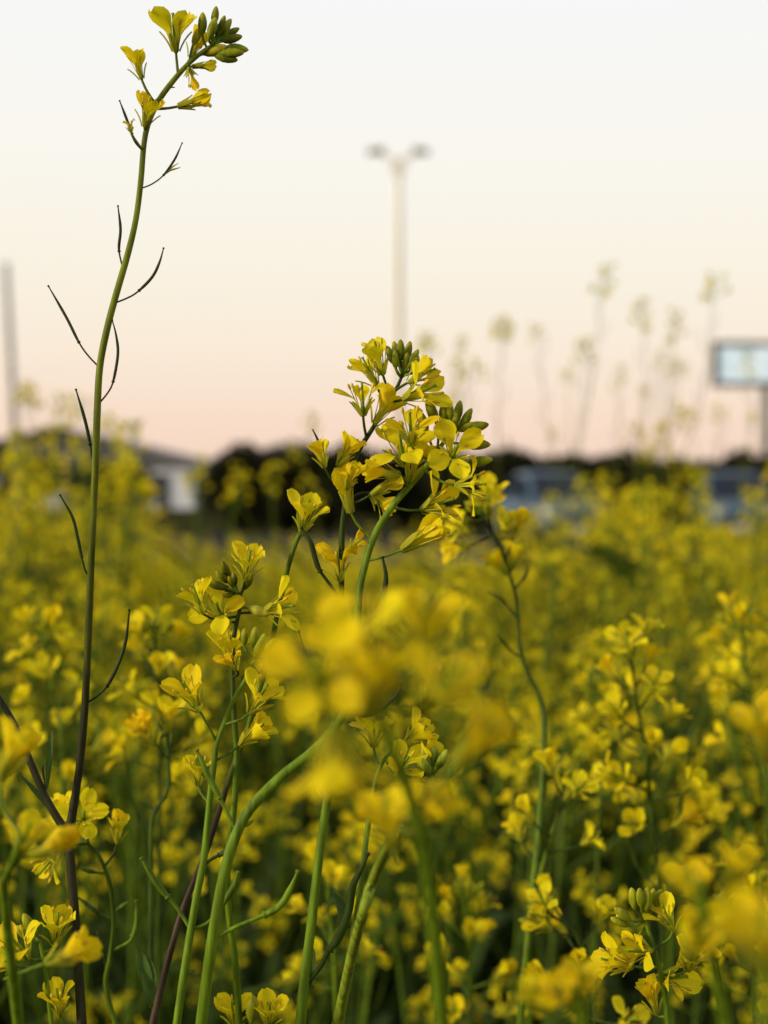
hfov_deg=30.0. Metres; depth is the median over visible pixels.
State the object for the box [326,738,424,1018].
rapeseed plant
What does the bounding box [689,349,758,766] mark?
rapeseed plant
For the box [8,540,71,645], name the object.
rapeseed plant
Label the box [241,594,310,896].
rapeseed plant
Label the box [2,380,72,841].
rapeseed plant
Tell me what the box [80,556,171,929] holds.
rapeseed plant
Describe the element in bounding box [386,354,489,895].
rapeseed plant
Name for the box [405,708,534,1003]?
rapeseed plant
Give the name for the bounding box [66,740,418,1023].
rapeseed plant
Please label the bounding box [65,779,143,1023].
rapeseed plant
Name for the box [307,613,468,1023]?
rapeseed plant
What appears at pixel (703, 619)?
rapeseed plant
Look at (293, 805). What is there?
rapeseed plant
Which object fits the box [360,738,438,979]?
rapeseed plant
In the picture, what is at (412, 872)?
rapeseed plant
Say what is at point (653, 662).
rapeseed plant
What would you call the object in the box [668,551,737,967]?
rapeseed plant
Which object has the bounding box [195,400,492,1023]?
rapeseed plant
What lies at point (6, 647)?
rapeseed plant
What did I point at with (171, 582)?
rapeseed plant
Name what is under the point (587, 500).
rapeseed plant
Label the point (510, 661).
rapeseed plant
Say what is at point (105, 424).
rapeseed plant
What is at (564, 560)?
rapeseed plant
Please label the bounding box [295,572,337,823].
rapeseed plant
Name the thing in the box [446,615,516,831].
rapeseed plant
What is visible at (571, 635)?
rapeseed plant
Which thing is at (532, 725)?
rapeseed plant
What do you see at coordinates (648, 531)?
rapeseed plant
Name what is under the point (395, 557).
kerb
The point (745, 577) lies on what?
rapeseed plant
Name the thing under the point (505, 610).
rapeseed plant
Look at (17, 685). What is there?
rapeseed plant
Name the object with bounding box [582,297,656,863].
rapeseed plant
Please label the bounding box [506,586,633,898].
rapeseed plant
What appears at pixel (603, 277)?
rapeseed plant
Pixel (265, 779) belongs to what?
rapeseed plant
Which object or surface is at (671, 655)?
rapeseed plant
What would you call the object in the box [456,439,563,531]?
hedge shrub
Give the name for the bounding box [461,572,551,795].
rapeseed plant
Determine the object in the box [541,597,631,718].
rapeseed plant
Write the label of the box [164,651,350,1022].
rapeseed plant
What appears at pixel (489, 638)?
rapeseed plant
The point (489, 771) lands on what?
rapeseed plant
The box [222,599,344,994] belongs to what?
rapeseed plant
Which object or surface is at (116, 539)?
rapeseed plant
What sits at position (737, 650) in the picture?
rapeseed plant
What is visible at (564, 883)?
rapeseed plant
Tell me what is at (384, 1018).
rapeseed plant
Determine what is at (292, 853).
rapeseed plant
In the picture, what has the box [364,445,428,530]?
hedge shrub
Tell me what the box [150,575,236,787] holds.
rapeseed plant
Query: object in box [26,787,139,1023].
rapeseed plant
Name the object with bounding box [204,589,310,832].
rapeseed plant
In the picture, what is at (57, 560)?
rapeseed plant
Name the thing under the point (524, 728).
rapeseed plant
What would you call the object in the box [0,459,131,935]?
rapeseed plant
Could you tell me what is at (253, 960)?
rapeseed plant
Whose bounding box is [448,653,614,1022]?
rapeseed plant
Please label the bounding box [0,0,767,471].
sky
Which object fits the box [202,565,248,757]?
rapeseed plant
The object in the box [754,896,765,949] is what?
rapeseed plant
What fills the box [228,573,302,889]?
rapeseed plant
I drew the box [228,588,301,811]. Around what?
rapeseed plant
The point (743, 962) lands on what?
rapeseed plant
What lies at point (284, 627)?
rapeseed plant
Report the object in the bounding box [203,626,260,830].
rapeseed plant
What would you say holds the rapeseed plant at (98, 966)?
on the ground
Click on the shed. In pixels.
(173, 491)
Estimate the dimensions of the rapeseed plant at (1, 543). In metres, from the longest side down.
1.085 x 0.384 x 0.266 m
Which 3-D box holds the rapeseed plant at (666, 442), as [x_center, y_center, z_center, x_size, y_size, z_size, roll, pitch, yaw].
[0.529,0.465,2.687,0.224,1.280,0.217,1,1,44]
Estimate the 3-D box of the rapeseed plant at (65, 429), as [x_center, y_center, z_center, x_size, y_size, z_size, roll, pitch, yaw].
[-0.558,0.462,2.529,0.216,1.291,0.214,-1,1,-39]
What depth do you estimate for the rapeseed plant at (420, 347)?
3.21 m
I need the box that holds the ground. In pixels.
[0,507,746,1013]
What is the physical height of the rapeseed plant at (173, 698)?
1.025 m
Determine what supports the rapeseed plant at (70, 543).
on the ground
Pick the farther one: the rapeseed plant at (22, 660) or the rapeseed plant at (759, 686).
the rapeseed plant at (22, 660)
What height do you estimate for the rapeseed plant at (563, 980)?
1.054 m
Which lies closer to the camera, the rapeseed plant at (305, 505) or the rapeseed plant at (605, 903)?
the rapeseed plant at (305, 505)
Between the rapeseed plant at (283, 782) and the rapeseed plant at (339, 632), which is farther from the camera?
the rapeseed plant at (283, 782)
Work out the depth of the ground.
42.81 m
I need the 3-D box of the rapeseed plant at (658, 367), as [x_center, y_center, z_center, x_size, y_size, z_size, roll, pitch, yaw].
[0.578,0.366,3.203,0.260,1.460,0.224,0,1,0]
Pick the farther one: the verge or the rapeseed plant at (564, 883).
the verge
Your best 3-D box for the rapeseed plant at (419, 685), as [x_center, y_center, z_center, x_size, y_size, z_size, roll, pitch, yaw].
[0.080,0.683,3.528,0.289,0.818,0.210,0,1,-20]
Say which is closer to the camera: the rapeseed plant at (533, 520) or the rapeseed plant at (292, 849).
the rapeseed plant at (533, 520)
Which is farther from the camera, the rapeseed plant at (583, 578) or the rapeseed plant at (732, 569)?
the rapeseed plant at (732, 569)
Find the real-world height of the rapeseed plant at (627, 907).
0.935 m
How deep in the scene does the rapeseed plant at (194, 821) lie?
2.72 m
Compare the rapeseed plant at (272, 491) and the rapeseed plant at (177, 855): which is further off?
the rapeseed plant at (272, 491)
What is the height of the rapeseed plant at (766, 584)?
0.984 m
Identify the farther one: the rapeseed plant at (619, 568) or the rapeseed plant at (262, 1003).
the rapeseed plant at (619, 568)
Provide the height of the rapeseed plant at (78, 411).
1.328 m
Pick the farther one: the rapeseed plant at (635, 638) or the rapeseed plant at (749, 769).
the rapeseed plant at (749, 769)
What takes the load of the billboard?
on the ground
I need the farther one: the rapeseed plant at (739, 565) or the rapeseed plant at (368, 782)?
the rapeseed plant at (739, 565)
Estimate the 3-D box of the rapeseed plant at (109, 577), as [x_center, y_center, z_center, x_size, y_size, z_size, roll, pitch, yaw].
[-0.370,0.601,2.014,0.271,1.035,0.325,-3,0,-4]
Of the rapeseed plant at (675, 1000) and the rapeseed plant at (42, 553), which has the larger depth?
the rapeseed plant at (42, 553)
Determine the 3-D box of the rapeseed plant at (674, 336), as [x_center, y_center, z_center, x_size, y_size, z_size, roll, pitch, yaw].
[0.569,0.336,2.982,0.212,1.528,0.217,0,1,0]
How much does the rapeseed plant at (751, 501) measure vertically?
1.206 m
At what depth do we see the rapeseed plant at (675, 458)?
2.81 m
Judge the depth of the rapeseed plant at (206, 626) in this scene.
3.38 m
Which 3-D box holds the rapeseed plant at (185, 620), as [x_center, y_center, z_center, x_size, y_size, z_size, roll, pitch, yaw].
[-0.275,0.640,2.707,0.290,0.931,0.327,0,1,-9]
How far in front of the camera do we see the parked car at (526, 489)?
29.19 m
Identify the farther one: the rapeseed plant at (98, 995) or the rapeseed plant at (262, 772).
the rapeseed plant at (262, 772)
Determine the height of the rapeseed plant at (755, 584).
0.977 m
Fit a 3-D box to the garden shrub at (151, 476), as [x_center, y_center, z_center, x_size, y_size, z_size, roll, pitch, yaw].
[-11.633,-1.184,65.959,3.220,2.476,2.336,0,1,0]
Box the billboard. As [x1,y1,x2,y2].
[711,341,767,456]
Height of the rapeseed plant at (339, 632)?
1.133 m
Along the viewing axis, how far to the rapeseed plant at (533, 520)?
2.82 m
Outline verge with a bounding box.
[35,565,767,682]
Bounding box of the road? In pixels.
[1,535,766,555]
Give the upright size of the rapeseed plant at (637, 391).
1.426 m
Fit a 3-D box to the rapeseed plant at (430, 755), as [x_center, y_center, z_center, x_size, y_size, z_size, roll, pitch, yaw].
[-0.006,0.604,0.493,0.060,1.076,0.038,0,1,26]
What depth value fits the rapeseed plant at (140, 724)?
0.60 m
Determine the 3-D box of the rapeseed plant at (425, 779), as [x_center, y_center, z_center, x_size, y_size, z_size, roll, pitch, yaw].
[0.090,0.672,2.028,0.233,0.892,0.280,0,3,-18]
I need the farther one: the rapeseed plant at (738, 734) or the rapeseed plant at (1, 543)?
the rapeseed plant at (1, 543)
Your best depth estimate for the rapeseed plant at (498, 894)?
1.99 m
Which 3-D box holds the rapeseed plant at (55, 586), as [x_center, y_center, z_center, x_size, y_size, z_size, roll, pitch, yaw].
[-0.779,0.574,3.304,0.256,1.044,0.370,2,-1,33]
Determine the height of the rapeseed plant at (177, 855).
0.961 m
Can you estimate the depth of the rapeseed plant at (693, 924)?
0.28 m
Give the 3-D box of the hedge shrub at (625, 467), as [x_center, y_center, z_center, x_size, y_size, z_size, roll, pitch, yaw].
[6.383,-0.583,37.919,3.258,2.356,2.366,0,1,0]
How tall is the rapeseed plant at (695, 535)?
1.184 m
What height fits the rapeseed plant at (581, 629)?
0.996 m
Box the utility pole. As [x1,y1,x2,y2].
[2,262,21,514]
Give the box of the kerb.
[112,556,767,564]
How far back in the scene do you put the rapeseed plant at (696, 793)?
1.66 m
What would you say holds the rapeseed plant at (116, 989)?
on the ground
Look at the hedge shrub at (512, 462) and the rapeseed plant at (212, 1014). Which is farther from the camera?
the hedge shrub at (512, 462)
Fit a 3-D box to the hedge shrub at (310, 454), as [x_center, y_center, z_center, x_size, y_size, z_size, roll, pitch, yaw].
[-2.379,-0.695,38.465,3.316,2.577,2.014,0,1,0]
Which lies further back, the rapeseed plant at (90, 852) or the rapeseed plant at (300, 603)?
the rapeseed plant at (300, 603)
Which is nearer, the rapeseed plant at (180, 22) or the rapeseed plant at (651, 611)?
the rapeseed plant at (180, 22)
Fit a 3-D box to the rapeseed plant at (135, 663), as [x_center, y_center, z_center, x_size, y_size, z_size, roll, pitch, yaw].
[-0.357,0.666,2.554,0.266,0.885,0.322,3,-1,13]
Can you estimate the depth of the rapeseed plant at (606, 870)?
2.20 m
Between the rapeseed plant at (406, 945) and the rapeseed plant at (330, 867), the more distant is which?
the rapeseed plant at (406, 945)
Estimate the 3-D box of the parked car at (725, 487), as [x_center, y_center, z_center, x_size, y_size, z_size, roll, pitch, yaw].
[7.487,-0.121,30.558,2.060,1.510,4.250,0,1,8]
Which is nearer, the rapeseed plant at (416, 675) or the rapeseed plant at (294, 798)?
the rapeseed plant at (294, 798)
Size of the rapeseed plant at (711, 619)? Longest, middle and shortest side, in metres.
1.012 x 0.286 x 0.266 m
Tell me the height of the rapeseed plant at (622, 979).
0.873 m
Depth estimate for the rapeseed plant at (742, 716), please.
0.28 m
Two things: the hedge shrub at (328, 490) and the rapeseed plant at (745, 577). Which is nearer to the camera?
the rapeseed plant at (745, 577)
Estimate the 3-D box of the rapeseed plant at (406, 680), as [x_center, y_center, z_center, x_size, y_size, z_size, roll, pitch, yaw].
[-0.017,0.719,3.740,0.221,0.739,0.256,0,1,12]
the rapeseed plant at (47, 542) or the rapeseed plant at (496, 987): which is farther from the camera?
the rapeseed plant at (47, 542)
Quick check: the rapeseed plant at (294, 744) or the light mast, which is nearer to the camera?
the rapeseed plant at (294, 744)
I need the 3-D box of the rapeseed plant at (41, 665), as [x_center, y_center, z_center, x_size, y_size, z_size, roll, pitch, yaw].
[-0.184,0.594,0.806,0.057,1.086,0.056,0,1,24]
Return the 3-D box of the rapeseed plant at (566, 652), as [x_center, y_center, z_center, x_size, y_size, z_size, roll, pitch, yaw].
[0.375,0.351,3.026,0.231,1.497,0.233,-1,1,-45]
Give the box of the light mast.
[367,146,429,452]
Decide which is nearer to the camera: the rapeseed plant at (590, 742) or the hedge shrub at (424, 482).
the rapeseed plant at (590, 742)
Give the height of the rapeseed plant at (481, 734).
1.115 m
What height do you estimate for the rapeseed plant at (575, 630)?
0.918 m
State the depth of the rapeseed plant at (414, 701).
2.36 m
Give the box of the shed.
[0,426,219,508]
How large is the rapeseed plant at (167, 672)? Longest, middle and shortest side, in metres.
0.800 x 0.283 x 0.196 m
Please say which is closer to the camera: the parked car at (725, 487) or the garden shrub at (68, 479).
the parked car at (725, 487)
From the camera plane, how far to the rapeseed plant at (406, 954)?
1.97 m
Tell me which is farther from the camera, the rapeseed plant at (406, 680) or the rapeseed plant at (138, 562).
the rapeseed plant at (406, 680)
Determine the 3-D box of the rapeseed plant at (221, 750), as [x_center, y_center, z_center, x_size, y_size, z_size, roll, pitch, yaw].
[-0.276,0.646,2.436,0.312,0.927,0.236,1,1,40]
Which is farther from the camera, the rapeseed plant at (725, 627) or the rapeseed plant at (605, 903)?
the rapeseed plant at (725, 627)
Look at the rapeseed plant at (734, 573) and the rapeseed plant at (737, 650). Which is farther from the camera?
the rapeseed plant at (734, 573)
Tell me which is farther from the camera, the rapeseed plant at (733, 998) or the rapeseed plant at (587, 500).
the rapeseed plant at (587, 500)
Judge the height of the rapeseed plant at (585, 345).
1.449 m
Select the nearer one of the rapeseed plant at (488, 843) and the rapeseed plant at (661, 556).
the rapeseed plant at (488, 843)
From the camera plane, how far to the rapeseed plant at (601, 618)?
3.56 m
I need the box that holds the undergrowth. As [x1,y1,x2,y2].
[0,615,765,1023]
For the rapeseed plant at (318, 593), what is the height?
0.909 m
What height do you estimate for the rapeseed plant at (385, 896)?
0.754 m
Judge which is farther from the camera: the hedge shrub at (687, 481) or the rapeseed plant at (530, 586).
the hedge shrub at (687, 481)
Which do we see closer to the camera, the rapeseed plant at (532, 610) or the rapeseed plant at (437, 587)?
the rapeseed plant at (532, 610)
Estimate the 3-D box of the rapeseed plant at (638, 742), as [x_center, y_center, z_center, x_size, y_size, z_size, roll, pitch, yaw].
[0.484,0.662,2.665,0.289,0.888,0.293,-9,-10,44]
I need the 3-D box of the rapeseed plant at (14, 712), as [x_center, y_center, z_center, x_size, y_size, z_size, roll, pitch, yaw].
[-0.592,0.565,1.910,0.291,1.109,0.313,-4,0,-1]
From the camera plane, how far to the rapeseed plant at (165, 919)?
3.23 m
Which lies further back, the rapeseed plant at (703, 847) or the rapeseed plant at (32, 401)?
the rapeseed plant at (32, 401)
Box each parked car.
[492,471,618,544]
[687,471,767,541]
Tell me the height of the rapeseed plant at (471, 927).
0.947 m
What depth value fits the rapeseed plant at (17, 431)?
2.58 m
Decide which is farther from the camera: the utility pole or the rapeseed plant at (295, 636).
the utility pole
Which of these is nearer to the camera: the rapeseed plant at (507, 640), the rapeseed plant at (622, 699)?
the rapeseed plant at (622, 699)
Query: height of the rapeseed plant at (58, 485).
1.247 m
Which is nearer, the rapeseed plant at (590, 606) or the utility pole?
the rapeseed plant at (590, 606)
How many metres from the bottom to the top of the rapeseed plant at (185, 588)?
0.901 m
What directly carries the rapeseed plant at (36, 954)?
on the ground
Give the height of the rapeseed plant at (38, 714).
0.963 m
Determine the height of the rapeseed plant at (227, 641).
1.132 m
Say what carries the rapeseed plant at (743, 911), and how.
on the ground
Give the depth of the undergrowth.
2.07 m
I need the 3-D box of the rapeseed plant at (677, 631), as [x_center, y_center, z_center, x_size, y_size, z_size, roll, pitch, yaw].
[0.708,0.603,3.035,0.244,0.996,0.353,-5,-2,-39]
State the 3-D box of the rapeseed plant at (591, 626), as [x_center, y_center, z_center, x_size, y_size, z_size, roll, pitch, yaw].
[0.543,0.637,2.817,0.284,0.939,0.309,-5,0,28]
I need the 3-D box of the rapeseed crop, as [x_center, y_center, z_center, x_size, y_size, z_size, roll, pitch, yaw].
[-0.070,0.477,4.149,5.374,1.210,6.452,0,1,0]
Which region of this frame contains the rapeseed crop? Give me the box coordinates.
[0,474,767,1023]
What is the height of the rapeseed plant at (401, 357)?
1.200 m
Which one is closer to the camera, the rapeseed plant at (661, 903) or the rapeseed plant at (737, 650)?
the rapeseed plant at (661, 903)
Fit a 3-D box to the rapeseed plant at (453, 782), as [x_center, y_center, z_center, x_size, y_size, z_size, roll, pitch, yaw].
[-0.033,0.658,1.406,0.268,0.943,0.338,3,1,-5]
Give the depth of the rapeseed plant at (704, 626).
2.59 m
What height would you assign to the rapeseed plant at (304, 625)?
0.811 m
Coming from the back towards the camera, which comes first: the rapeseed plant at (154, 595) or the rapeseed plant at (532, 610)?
the rapeseed plant at (154, 595)
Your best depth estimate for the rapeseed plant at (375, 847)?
1.08 m
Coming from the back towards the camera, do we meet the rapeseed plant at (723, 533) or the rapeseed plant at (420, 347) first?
the rapeseed plant at (420, 347)
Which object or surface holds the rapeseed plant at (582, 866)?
on the ground
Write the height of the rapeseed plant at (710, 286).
1.544 m
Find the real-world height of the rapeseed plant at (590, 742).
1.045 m
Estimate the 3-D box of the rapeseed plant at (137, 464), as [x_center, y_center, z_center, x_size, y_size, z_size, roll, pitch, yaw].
[-0.438,0.501,2.405,0.266,1.217,0.238,0,1,0]
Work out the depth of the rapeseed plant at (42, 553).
3.85 m
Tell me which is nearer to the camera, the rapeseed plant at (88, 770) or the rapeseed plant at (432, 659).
the rapeseed plant at (88, 770)
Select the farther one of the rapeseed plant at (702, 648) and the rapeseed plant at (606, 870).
the rapeseed plant at (702, 648)
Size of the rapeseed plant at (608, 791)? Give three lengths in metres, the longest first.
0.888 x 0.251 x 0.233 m
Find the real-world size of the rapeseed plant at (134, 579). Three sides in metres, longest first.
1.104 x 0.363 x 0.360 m
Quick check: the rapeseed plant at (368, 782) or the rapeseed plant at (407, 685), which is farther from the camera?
the rapeseed plant at (368, 782)
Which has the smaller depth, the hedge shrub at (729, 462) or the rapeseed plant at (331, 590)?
the rapeseed plant at (331, 590)
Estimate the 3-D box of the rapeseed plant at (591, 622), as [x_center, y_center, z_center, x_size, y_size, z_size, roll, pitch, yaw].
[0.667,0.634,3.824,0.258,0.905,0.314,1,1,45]
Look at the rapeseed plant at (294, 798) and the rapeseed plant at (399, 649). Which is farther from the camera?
the rapeseed plant at (399, 649)
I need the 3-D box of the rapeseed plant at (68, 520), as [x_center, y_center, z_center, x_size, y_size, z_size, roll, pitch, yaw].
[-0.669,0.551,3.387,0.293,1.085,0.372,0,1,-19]
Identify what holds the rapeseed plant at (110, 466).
on the ground
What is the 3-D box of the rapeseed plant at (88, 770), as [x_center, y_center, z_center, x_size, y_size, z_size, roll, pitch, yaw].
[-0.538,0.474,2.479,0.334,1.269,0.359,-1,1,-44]
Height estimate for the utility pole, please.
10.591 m
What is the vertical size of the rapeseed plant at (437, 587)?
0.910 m
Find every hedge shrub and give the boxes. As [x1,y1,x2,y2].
[193,440,307,531]
[264,438,338,530]
[294,436,404,531]
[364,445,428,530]
[403,450,487,530]
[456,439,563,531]
[545,452,616,491]
[581,446,686,529]
[642,452,712,530]
[685,445,767,503]
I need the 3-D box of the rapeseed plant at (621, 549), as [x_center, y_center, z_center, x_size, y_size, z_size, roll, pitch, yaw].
[0.516,0.539,2.451,0.362,1.141,0.389,0,1,-24]
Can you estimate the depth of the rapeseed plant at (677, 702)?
3.11 m
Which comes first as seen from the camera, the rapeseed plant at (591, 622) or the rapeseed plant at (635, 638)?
the rapeseed plant at (635, 638)
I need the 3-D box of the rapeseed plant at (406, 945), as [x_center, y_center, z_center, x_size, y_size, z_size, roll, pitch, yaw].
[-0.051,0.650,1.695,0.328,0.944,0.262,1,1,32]
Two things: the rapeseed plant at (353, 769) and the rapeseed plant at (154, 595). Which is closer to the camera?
the rapeseed plant at (353, 769)
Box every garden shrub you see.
[0,443,40,511]
[0,452,75,513]
[63,458,131,512]
[99,460,165,510]
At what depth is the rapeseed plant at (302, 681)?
3.27 m
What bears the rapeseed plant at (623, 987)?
on the ground
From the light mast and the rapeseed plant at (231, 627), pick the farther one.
the light mast
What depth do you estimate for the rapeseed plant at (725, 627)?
1.36 m
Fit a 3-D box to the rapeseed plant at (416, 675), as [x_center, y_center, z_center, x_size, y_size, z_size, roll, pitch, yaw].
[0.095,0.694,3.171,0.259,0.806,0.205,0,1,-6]
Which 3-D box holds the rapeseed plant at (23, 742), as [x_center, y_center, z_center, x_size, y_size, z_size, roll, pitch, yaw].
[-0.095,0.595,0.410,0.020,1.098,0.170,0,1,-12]
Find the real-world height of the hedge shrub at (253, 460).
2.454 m
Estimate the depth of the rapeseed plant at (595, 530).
2.41 m
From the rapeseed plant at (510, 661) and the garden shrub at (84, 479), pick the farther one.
the garden shrub at (84, 479)
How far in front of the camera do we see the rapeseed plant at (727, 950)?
0.66 m
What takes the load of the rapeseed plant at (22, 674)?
on the ground
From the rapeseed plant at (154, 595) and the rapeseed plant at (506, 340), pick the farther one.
the rapeseed plant at (154, 595)
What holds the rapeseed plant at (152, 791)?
on the ground
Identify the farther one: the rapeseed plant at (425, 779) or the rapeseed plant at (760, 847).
the rapeseed plant at (760, 847)
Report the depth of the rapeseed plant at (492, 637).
2.62 m
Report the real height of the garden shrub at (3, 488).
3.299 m
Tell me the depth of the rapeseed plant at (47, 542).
2.89 m
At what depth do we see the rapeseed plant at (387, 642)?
3.46 m
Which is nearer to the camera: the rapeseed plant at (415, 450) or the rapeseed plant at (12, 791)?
the rapeseed plant at (415, 450)
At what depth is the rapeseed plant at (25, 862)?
1.07 m
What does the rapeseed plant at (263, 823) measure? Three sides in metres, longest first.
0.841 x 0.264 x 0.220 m
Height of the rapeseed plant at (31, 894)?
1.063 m
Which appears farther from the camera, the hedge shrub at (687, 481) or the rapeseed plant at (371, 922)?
the hedge shrub at (687, 481)
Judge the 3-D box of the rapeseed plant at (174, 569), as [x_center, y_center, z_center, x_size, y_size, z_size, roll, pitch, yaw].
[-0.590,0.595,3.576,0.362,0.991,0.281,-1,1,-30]
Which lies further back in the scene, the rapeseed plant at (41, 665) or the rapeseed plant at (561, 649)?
the rapeseed plant at (561, 649)
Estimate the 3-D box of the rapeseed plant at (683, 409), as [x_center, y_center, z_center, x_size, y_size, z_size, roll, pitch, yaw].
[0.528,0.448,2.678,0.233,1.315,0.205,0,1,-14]
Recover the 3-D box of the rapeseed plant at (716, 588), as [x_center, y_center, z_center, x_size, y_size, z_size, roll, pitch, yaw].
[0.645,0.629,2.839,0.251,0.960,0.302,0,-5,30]
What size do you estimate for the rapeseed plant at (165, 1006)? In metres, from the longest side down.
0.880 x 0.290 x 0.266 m
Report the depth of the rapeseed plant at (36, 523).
3.74 m
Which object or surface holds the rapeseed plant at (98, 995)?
on the ground
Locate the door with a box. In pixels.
[154,472,171,507]
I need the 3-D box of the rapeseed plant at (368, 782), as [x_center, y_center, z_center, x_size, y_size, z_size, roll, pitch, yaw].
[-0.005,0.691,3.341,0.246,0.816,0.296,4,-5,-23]
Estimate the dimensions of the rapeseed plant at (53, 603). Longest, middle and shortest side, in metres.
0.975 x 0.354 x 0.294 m
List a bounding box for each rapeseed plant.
[0,6,248,1023]
[0,418,184,942]
[0,427,147,939]
[0,446,148,991]
[0,450,174,1000]
[0,451,154,760]
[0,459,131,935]
[0,506,53,710]
[0,508,105,966]
[0,510,124,1023]
[0,515,171,897]
[0,532,106,963]
[0,538,117,760]
[0,541,68,708]
[0,552,191,1018]
[0,567,101,911]
[0,576,105,828]
[0,581,166,1023]
[0,593,67,715]
[0,600,147,1021]
[0,606,82,1012]
[0,680,222,1023]
[0,708,31,738]
[0,716,80,1023]
[0,807,52,986]
[0,904,102,1023]
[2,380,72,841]
[2,407,101,793]
[3,564,101,750]
[3,575,59,811]
[3,584,234,1023]
[5,604,116,1023]
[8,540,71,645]
[9,424,116,791]
[13,538,138,748]
[15,572,207,1023]
[16,512,96,778]
[20,557,201,943]
[24,612,179,1010]
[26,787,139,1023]
[27,393,132,791]
[35,599,192,957]
[38,436,183,817]
[39,448,192,912]
[39,753,191,1023]
[41,612,177,989]
[48,412,168,850]
[49,516,146,776]
[50,707,225,1023]
[53,542,150,748]
[61,532,177,792]
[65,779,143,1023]
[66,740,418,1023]
[72,661,231,1023]
[76,452,251,950]
[76,686,287,1023]
[78,556,185,857]
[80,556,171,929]
[85,619,243,1018]
[105,604,217,1023]
[123,695,184,1023]
[124,638,257,920]
[128,568,192,823]
[131,467,241,970]
[136,488,329,1023]
[137,635,269,936]
[139,627,284,1023]
[140,585,207,784]
[142,553,221,791]
[142,591,230,807]
[146,584,255,794]
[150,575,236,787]
[152,651,264,954]
[152,665,229,808]
[162,623,250,825]
[164,592,227,922]
[164,627,228,893]
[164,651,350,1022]
[175,540,299,1023]
[177,675,278,939]
[178,656,340,982]
[182,615,315,1023]
[185,607,302,1001]
[187,684,426,1023]
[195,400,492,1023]
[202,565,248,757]
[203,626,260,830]
[204,588,321,943]
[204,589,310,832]
[207,461,318,868]
[214,988,288,1023]
[221,617,302,893]
[221,632,301,931]
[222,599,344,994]
[224,581,331,953]
[224,709,335,990]
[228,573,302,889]
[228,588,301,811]
[236,652,303,957]
[238,706,499,1023]
[241,411,326,827]
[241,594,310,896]
[243,661,353,978]
[256,904,398,1023]
[257,585,492,1023]
[258,682,415,996]
[260,676,379,988]
[275,618,365,886]
[275,726,405,959]
[279,621,323,881]
[282,836,386,1011]
[284,584,387,902]
[287,732,486,1023]
[291,644,330,851]
[291,649,360,910]
[291,669,421,1023]
[294,709,386,910]
[295,337,452,1023]
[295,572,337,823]
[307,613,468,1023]
[317,643,604,1023]
[325,705,465,1021]
[326,642,500,1023]
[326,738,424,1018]
[332,700,516,1023]
[343,706,457,1023]
[345,712,628,1023]
[355,664,405,898]
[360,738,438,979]
[361,613,429,894]
[364,634,421,981]
[370,679,414,903]
[374,550,574,1023]
[380,642,532,1023]
[381,666,428,910]
[381,671,496,1010]
[382,623,417,716]
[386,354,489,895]
[387,332,468,811]
[387,657,465,932]
[388,583,469,765]
[391,685,492,1017]
[394,357,499,1004]
[395,645,453,967]
[397,633,457,845]
[399,621,483,835]
[404,634,594,985]
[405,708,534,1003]
[406,646,485,871]
[406,807,604,1023]
[421,504,593,1008]
[423,864,526,1023]
[424,615,502,899]
[440,472,605,1023]
[445,598,750,1023]
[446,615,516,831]
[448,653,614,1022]
[448,705,509,1003]
[449,315,516,1002]
[449,629,584,959]
[453,670,567,869]
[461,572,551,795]
[463,638,528,817]
[467,596,555,838]
[471,591,573,1023]
[477,594,565,845]
[478,546,592,865]
[479,649,556,1022]
[480,566,671,962]
[485,492,625,863]
[490,335,595,867]
[492,573,568,824]
[495,637,644,1021]
[500,583,583,700]
[503,566,615,880]
[505,474,645,861]
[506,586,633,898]
[510,684,626,892]
[511,261,617,886]
[513,957,602,1023]
[514,600,588,709]
[515,688,699,1023]
[517,323,584,826]
[517,653,654,944]
[519,873,649,1023]
[521,548,595,767]
[524,652,666,982]
[530,504,687,896]
[530,507,730,1023]
[531,483,724,1018]
[532,462,640,931]
[534,583,600,845]
[540,553,614,762]
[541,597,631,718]
[549,458,681,868]
[550,593,642,829]
[554,419,659,868]
[554,663,642,1023]
[560,364,650,742]
[561,519,767,1023]
[571,495,763,889]
[572,582,664,879]
[574,560,762,1021]
[574,604,704,884]
[576,630,715,888]
[578,631,721,1023]
[579,480,718,1022]
[580,567,658,868]
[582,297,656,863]
[582,492,675,768]
[588,349,669,660]
[589,663,679,867]
[590,887,721,1023]
[591,613,712,1023]
[598,419,688,875]
[601,615,739,985]
[602,603,710,857]
[603,271,730,873]
[604,658,755,1000]
[614,459,718,800]
[616,400,695,866]
[619,660,767,992]
[627,619,729,861]
[627,627,714,1007]
[631,578,687,819]
[631,583,724,762]
[633,632,764,1023]
[634,401,728,780]
[640,463,767,945]
[641,587,765,857]
[645,308,689,840]
[646,851,729,1023]
[651,600,757,800]
[656,660,764,986]
[658,842,767,1023]
[659,469,767,980]
[662,494,767,892]
[663,577,734,755]
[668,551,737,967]
[671,561,760,846]
[671,660,764,953]
[676,615,763,860]
[677,569,767,822]
[679,617,767,848]
[685,571,767,782]
[685,654,767,1012]
[688,612,767,769]
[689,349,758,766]
[690,565,756,800]
[691,579,762,854]
[699,851,767,1023]
[701,591,767,928]
[701,610,766,627]
[707,886,767,1023]
[716,736,763,998]
[724,553,767,781]
[726,689,767,764]
[728,572,762,783]
[743,734,767,802]
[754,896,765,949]
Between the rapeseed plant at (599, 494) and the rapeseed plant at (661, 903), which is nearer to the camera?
the rapeseed plant at (661, 903)
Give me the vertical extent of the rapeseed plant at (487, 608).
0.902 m
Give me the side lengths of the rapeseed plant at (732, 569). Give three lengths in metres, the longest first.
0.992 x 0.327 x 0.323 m

